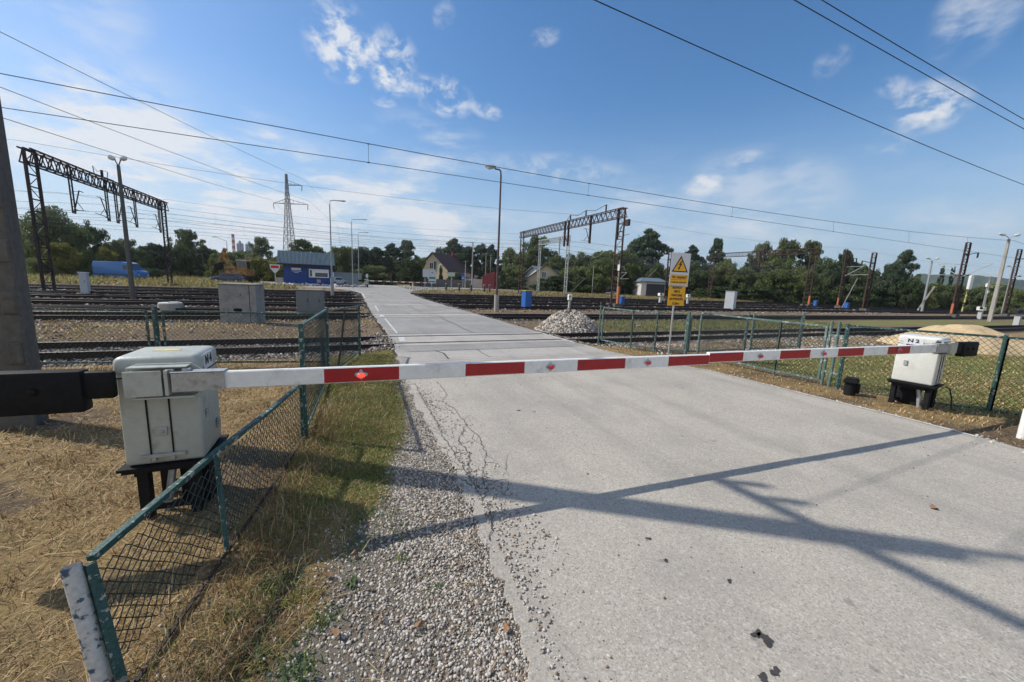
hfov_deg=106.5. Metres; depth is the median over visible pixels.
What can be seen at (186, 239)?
poplar tree
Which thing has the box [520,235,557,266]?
poplar tree
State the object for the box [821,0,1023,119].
overhead wire
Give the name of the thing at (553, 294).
field grass
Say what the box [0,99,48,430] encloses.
utility pole
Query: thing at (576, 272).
bush
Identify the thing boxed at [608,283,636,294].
bush
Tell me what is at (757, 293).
bush
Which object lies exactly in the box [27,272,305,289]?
field grass
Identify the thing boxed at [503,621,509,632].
fallen leaf
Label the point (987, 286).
light signal
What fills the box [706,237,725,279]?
pine tree
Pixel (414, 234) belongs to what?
overhead line
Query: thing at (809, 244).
poplar tree
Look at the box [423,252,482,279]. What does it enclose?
house
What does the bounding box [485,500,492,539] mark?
road seam
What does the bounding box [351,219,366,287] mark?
street lamp
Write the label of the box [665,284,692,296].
bush
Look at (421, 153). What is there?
overhead line
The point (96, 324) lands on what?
dry grass
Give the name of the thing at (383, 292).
crossing slab
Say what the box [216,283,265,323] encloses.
equipment cabinet
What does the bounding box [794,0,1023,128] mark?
overhead wire
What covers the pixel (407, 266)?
broadleaf tree
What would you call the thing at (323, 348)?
fence
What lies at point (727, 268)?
broadleaf tree
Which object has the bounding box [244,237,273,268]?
poplar tree
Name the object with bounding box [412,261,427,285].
bush
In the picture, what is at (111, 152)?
overhead wire
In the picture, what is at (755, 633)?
road stain
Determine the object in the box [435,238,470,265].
pine tree
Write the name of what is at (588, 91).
sky
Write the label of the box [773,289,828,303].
bush
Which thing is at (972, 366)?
green grass
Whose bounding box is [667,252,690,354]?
warning sign
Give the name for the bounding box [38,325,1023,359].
railway track
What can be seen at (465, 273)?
utility pole
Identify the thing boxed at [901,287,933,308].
bush
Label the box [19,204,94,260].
broadleaf tree
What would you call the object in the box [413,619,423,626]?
fallen leaf
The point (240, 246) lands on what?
silo group
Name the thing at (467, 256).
pine tree
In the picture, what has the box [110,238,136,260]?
poplar tree
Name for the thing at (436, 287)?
road
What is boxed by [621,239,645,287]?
pine tree
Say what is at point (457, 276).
bush
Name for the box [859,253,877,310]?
catenary mast
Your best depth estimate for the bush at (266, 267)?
71.58 m
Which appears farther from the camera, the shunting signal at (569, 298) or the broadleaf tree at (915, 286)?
the broadleaf tree at (915, 286)
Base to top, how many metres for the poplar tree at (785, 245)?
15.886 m
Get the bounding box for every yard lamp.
[108,155,135,299]
[920,257,938,310]
[987,233,1020,321]
[1001,265,1020,312]
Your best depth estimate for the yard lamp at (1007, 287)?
66.95 m
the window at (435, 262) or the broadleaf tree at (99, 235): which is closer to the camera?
the broadleaf tree at (99, 235)
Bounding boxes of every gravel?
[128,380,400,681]
[259,380,628,681]
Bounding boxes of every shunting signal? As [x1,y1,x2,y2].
[567,294,571,309]
[658,293,663,301]
[686,294,690,303]
[976,307,986,318]
[1012,309,1023,324]
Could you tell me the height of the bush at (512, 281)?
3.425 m
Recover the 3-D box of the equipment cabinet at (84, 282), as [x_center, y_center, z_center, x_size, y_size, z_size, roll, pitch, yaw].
[-30.455,-4.142,27.246,0.480,1.500,0.430,-1,10,-23]
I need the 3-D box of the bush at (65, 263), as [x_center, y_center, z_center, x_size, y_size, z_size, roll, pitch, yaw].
[-60.480,-10.729,51.066,4.889,5.029,4.445,6,10,22]
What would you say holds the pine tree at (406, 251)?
on the ground at (10, 503)
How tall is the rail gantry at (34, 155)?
9.840 m
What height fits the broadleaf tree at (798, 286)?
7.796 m
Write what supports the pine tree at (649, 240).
on the ground at (10, 503)
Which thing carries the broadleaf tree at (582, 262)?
on the ground at (10, 503)
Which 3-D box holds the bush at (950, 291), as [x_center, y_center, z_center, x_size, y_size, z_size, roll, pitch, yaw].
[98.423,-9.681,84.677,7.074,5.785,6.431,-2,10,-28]
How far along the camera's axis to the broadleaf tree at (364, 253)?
90.13 m
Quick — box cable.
[945,387,956,410]
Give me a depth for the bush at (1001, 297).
77.34 m
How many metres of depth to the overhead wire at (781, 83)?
8.65 m
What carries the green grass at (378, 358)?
on the ground at (10, 503)
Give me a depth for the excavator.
59.09 m
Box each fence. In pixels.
[32,306,325,363]
[59,385,303,681]
[298,304,360,437]
[597,305,690,354]
[687,312,749,351]
[696,312,841,386]
[748,313,805,350]
[835,324,1023,414]
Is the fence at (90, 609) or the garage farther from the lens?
the garage
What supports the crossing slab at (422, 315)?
on the road at (421, 325)
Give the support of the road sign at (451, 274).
on the ground at (10, 503)
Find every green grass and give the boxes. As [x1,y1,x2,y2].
[129,496,435,680]
[226,349,413,622]
[592,319,867,331]
[693,343,1023,424]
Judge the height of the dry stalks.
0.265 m
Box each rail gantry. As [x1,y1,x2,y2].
[16,146,176,293]
[515,204,630,306]
[537,235,571,294]
[706,248,818,305]
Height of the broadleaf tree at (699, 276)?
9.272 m
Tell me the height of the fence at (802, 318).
1.500 m
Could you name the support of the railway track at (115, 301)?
on the ground at (10, 503)
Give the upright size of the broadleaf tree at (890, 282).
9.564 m
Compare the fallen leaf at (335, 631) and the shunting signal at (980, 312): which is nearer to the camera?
the fallen leaf at (335, 631)
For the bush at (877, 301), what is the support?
on the ground at (10, 503)
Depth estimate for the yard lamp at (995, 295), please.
40.40 m
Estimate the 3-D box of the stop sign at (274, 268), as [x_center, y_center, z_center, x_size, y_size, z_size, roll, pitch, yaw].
[-34.890,-9.737,56.346,1.300,3.050,0.155,-2,10,-28]
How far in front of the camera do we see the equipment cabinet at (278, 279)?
57.28 m
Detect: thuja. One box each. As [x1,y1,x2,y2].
[439,266,442,278]
[499,270,505,288]
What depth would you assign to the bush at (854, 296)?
76.96 m
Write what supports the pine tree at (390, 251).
on the ground at (10, 503)
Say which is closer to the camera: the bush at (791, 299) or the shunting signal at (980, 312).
the shunting signal at (980, 312)
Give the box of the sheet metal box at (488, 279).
[482,272,498,288]
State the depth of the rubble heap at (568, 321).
16.57 m
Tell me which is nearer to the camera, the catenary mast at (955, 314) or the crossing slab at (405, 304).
the crossing slab at (405, 304)
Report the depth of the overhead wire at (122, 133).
46.53 m
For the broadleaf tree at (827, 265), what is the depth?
81.79 m
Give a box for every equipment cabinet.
[77,272,90,293]
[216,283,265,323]
[276,277,282,282]
[295,289,324,312]
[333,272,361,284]
[521,290,531,306]
[619,296,624,304]
[724,291,737,308]
[843,302,849,307]
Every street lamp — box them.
[329,200,344,294]
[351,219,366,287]
[358,232,368,285]
[485,164,501,311]
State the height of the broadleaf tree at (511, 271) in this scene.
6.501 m
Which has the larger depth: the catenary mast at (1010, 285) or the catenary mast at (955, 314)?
the catenary mast at (1010, 285)
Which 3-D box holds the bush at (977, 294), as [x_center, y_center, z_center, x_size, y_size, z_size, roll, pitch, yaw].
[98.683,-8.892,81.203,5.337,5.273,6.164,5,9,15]
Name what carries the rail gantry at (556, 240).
on the ground at (10, 503)
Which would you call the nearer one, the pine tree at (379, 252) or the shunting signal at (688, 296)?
the shunting signal at (688, 296)
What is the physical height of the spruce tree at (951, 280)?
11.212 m
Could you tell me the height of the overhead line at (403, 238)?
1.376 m
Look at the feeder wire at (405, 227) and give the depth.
51.93 m
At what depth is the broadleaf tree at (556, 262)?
99.79 m
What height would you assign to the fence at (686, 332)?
1.500 m
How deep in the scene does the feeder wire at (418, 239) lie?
56.26 m
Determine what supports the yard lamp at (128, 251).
on the ground at (10, 503)
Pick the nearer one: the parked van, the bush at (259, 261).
the parked van
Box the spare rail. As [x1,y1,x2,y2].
[32,305,363,310]
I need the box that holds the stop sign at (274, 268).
[270,264,279,281]
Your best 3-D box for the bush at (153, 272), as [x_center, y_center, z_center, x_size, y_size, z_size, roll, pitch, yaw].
[-54.462,-10.121,57.905,3.240,1.890,3.741,-1,9,-18]
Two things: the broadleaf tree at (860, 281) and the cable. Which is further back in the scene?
the broadleaf tree at (860, 281)
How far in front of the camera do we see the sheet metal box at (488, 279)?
85.69 m
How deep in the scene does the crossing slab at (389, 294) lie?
40.66 m
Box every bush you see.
[25,257,63,275]
[42,242,83,275]
[72,249,102,276]
[144,268,165,278]
[204,252,219,277]
[234,257,272,280]
[260,261,283,281]
[350,264,397,284]
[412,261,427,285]
[446,273,463,279]
[498,276,536,289]
[532,276,579,291]
[558,266,606,292]
[570,277,602,292]
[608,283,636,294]
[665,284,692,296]
[690,286,745,298]
[737,286,785,301]
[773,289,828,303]
[815,284,875,306]
[849,286,896,306]
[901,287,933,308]
[919,282,952,307]
[938,284,972,308]
[955,287,990,309]
[979,291,1004,310]
[995,288,1023,312]
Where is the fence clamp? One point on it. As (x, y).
(842, 336)
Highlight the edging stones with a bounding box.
[273,282,364,286]
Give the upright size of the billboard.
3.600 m
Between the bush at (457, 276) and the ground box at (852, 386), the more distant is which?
the bush at (457, 276)
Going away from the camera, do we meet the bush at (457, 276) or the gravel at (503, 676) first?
the gravel at (503, 676)
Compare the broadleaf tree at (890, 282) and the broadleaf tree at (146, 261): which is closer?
the broadleaf tree at (146, 261)
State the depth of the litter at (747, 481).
4.06 m
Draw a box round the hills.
[910,274,1023,289]
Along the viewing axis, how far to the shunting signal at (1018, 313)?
36.02 m
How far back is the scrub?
104.41 m
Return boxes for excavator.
[213,248,259,282]
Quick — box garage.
[631,278,667,296]
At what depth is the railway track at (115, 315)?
21.44 m
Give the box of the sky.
[0,0,1023,279]
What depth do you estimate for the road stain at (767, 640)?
2.22 m
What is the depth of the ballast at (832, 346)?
14.39 m
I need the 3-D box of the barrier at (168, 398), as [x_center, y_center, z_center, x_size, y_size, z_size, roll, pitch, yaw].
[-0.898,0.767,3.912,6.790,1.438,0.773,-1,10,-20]
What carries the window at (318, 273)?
in the keeper hut
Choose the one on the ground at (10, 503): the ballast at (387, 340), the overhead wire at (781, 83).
the ballast at (387, 340)
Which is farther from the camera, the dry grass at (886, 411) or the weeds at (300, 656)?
the dry grass at (886, 411)
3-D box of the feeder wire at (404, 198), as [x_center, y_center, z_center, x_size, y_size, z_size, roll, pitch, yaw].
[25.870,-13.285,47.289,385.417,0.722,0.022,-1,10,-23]
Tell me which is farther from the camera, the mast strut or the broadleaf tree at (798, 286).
the broadleaf tree at (798, 286)
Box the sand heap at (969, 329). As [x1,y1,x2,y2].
[876,324,1023,355]
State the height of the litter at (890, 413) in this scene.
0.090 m
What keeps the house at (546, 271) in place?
on the ground at (10, 503)
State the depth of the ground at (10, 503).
3.01 m
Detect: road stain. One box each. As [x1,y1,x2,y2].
[750,629,760,637]
[757,632,772,646]
[757,672,767,681]
[769,666,779,674]
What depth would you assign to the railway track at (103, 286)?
43.74 m
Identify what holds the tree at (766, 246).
on the ground at (10, 503)
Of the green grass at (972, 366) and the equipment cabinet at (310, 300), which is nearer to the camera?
the green grass at (972, 366)
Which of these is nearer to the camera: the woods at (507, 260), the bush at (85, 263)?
the bush at (85, 263)
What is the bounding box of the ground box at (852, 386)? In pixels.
[843,376,860,395]
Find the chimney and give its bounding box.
[231,234,235,251]
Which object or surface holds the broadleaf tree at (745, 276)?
on the ground at (10, 503)
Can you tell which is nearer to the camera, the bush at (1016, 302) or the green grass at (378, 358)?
the green grass at (378, 358)
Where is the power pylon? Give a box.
[273,174,307,250]
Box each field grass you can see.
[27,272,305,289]
[401,286,787,302]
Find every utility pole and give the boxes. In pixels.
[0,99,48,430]
[463,260,465,288]
[470,242,473,289]
[983,276,993,311]
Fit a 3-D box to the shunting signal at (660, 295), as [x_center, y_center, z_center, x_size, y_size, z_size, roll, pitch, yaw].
[20.927,-6.040,53.745,0.724,1.401,0.624,-1,10,-23]
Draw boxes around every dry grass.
[35,304,375,341]
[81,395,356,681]
[605,341,1023,446]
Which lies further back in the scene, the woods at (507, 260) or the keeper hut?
the woods at (507, 260)
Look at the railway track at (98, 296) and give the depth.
33.17 m
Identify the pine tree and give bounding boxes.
[137,242,178,274]
[187,245,216,276]
[364,246,388,273]
[380,243,405,282]
[390,239,417,283]
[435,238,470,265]
[458,246,486,276]
[469,243,495,275]
[480,243,502,276]
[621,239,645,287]
[627,228,673,282]
[685,245,707,283]
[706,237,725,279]
[827,249,860,297]
[883,249,925,306]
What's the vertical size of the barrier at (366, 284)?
1.435 m
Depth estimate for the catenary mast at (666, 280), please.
60.35 m
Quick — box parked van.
[92,260,148,279]
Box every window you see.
[309,269,328,277]
[433,261,436,271]
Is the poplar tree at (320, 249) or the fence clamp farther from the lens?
the poplar tree at (320, 249)
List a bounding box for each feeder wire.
[7,139,1010,268]
[23,207,980,284]
[25,191,947,276]
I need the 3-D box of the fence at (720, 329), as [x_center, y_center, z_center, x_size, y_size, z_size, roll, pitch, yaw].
[6.619,-0.170,12.200,2.583,1.500,0.075,-1,10,-23]
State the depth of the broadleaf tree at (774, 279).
79.70 m
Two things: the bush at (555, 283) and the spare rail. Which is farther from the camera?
the bush at (555, 283)
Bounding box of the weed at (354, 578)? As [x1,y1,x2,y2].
[342,575,359,589]
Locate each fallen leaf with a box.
[323,571,331,575]
[331,627,339,636]
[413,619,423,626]
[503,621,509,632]
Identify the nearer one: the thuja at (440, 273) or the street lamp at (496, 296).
the street lamp at (496, 296)
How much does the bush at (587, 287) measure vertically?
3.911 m
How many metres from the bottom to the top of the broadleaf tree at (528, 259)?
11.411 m
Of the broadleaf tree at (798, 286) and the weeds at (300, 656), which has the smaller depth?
the weeds at (300, 656)
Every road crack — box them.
[417,386,481,496]
[442,401,488,492]
[458,425,470,473]
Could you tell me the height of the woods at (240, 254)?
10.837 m
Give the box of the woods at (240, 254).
[26,242,426,283]
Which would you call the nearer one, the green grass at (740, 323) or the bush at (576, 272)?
the green grass at (740, 323)
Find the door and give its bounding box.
[646,284,664,296]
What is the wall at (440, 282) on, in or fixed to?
on the ground at (10, 503)
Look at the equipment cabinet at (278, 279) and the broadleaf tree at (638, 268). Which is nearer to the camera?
the equipment cabinet at (278, 279)
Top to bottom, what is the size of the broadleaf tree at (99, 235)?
9.476 m
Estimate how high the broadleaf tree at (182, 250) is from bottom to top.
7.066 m
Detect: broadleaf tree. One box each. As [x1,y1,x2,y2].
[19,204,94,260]
[59,218,111,262]
[92,246,120,261]
[120,247,155,268]
[157,241,192,275]
[348,246,376,282]
[393,256,425,285]
[499,265,526,279]
[510,248,539,270]
[543,254,568,272]
[564,251,590,268]
[584,257,626,293]
[605,249,644,292]
[645,262,668,283]
[688,260,719,291]
[710,258,741,292]
[726,268,759,293]
[753,257,806,297]
[782,266,823,299]
[810,257,841,299]
[837,267,876,292]
[868,260,907,306]
[896,278,923,308]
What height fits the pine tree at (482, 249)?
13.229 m
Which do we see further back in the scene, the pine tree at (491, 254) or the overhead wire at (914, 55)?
the pine tree at (491, 254)
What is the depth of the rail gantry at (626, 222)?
42.73 m
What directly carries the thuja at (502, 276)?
on the ground at (10, 503)
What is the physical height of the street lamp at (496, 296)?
9.804 m
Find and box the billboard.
[423,269,435,287]
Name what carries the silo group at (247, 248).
on the ground at (10, 503)
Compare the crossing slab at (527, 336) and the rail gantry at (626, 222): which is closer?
the crossing slab at (527, 336)
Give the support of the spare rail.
on the ground at (10, 503)
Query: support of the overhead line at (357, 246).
attached to the rail gantry at (626, 222)
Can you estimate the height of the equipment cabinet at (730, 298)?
2.050 m
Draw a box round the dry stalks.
[0,381,522,681]
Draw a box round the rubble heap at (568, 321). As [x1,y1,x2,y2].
[534,308,600,332]
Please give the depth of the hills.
1062.23 m
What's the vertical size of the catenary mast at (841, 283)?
9.231 m
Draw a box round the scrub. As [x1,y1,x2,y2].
[924,282,1023,303]
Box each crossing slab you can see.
[359,292,409,293]
[363,296,419,297]
[364,294,409,295]
[365,299,431,301]
[367,303,441,305]
[374,313,483,316]
[390,332,565,345]
[398,346,611,361]
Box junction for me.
[368,286,448,289]
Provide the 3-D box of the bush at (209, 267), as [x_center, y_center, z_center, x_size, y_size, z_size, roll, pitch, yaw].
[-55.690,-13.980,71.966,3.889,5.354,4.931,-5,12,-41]
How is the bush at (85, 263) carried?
on the ground at (10, 503)
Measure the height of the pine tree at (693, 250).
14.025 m
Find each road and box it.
[176,279,615,293]
[271,284,584,354]
[395,353,1023,681]
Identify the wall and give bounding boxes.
[418,278,470,287]
[466,279,481,287]
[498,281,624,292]
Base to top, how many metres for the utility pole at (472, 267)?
8.470 m
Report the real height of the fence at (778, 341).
1.620 m
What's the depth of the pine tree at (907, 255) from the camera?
73.84 m
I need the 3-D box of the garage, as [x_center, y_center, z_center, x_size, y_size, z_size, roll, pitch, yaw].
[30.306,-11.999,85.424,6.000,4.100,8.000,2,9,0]
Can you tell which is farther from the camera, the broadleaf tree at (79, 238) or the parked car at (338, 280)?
the parked car at (338, 280)
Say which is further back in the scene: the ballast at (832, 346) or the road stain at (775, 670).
the ballast at (832, 346)
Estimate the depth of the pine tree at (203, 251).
72.92 m
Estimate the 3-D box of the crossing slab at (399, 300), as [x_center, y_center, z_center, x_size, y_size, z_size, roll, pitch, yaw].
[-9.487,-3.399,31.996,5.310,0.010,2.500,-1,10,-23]
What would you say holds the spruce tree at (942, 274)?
on the ground at (10, 503)
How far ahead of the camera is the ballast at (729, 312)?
34.03 m
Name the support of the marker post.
on the ground at (10, 503)
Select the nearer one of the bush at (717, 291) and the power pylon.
the bush at (717, 291)
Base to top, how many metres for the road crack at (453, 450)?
0.001 m
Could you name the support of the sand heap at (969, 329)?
on the ground at (10, 503)
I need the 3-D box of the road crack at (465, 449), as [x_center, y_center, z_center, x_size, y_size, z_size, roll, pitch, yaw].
[-0.583,1.265,4.630,0.129,0.001,1.405,1,9,-10]
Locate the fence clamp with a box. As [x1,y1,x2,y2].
[824,333,843,374]
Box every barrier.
[0,346,708,518]
[358,279,428,286]
[706,334,979,410]
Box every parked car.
[210,273,245,281]
[333,277,347,284]
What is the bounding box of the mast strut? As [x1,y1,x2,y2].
[917,286,934,309]
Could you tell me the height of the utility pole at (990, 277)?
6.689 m
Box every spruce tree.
[936,266,944,292]
[947,266,955,295]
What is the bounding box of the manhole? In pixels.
[157,302,183,310]
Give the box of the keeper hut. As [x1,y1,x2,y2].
[277,250,334,284]
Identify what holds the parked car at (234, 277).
on the ground at (10, 503)
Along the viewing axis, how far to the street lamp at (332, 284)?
35.93 m
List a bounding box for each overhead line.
[0,73,1023,259]
[14,190,1023,288]
[18,214,930,283]
[19,209,1021,287]
[23,201,1005,288]
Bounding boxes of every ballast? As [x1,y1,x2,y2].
[30,287,920,314]
[34,308,775,341]
[38,331,877,366]
[617,335,895,354]
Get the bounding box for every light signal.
[961,275,973,311]
[982,281,989,306]
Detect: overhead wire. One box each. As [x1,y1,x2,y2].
[0,87,297,197]
[1,32,297,176]
[4,118,270,199]
[594,0,1023,184]
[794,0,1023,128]
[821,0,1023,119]
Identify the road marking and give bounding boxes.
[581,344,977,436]
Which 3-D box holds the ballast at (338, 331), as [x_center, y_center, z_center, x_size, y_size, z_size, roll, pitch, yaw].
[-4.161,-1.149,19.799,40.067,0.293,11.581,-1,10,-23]
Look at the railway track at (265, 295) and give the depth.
38.56 m
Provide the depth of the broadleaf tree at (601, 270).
85.92 m
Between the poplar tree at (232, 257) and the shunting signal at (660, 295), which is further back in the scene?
the poplar tree at (232, 257)
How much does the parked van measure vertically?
2.560 m
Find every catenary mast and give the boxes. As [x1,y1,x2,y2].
[615,263,628,294]
[662,251,672,300]
[834,251,867,307]
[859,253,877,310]
[927,242,997,316]
[999,249,1023,315]
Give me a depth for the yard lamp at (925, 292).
59.22 m
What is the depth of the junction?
68.01 m
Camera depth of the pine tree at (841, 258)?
84.20 m
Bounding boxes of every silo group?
[236,240,243,251]
[245,241,252,253]
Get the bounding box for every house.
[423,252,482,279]
[520,264,569,291]
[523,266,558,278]
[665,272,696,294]
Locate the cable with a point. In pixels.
(951, 399)
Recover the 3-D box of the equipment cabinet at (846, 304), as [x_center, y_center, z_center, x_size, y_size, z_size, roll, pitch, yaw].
[52.570,-5.560,60.068,0.630,1.000,0.580,-1,10,-23]
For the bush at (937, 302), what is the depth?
82.89 m
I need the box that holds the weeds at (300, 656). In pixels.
[204,504,442,681]
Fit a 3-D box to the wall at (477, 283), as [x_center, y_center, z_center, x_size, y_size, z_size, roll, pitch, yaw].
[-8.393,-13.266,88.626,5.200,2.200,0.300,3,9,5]
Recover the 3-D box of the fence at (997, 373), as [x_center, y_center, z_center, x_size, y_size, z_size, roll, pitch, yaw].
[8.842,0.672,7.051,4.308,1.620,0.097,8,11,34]
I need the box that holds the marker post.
[1016,409,1023,439]
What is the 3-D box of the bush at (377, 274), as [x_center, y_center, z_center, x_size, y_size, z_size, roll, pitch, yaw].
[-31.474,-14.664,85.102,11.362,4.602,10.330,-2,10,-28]
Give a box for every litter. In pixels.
[427,359,1019,639]
[597,348,1023,452]
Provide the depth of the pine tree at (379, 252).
95.14 m
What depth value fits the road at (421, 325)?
16.68 m
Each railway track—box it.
[28,283,890,305]
[29,286,958,308]
[29,289,960,309]
[30,293,988,311]
[31,298,1013,313]
[33,311,1023,319]
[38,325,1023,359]
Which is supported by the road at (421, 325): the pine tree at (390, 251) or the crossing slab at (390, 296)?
the crossing slab at (390, 296)
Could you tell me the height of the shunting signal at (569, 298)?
1.453 m
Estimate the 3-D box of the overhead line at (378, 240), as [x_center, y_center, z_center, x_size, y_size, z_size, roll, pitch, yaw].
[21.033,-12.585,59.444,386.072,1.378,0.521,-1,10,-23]
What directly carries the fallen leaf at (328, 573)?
on the gravel at (503, 676)
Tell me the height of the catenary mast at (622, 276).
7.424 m
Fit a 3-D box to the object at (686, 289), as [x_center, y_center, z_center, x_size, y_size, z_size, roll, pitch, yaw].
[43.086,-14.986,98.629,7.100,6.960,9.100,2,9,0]
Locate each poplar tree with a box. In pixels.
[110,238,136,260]
[169,229,207,276]
[215,253,242,275]
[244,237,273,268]
[288,238,319,252]
[312,246,325,252]
[332,246,361,272]
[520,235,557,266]
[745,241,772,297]
[767,237,807,299]
[796,239,827,290]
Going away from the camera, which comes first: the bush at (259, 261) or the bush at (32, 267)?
the bush at (32, 267)
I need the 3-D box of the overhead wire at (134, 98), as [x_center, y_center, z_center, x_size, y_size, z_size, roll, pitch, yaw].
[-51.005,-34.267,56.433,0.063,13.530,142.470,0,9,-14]
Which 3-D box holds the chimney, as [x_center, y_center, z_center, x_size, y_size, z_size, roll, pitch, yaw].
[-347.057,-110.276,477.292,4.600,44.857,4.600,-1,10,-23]
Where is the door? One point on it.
(651, 289)
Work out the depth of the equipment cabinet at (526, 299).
30.79 m
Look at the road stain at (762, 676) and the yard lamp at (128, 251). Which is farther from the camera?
the yard lamp at (128, 251)
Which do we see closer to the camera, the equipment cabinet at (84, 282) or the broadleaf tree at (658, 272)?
the equipment cabinet at (84, 282)
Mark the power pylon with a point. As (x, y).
(287, 193)
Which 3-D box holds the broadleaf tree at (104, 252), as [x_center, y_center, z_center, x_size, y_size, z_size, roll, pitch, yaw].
[-64.678,-12.650,61.155,3.414,5.195,3.548,5,9,13]
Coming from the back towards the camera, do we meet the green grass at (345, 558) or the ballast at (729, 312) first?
the ballast at (729, 312)
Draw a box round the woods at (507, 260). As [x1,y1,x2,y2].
[501,247,922,305]
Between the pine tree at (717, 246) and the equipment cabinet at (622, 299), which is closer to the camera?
the equipment cabinet at (622, 299)
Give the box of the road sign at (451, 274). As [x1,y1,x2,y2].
[448,272,454,287]
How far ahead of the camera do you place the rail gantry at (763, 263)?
71.11 m
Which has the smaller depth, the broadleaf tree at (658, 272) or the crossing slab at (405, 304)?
the crossing slab at (405, 304)
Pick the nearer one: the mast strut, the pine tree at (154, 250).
the mast strut
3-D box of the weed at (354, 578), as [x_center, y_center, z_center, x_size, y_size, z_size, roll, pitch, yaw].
[-1.052,1.587,2.517,0.096,0.038,0.111,5,9,17]
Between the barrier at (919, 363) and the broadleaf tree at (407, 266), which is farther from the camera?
the broadleaf tree at (407, 266)
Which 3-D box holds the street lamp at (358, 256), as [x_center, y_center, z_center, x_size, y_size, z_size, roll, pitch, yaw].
[-24.738,-13.477,63.773,1.885,9.171,0.229,2,9,-2]
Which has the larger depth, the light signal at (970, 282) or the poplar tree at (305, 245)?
the poplar tree at (305, 245)
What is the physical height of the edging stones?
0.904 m
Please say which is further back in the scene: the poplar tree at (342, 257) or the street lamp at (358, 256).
the poplar tree at (342, 257)
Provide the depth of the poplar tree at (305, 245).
78.29 m
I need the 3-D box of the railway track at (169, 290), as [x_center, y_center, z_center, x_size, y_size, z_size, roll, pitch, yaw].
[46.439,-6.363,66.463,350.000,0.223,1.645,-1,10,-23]
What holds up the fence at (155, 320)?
on the ground at (10, 503)
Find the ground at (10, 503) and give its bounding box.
[0,275,1023,681]
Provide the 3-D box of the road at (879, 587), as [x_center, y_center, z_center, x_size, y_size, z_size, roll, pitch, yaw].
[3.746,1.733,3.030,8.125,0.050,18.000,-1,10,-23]

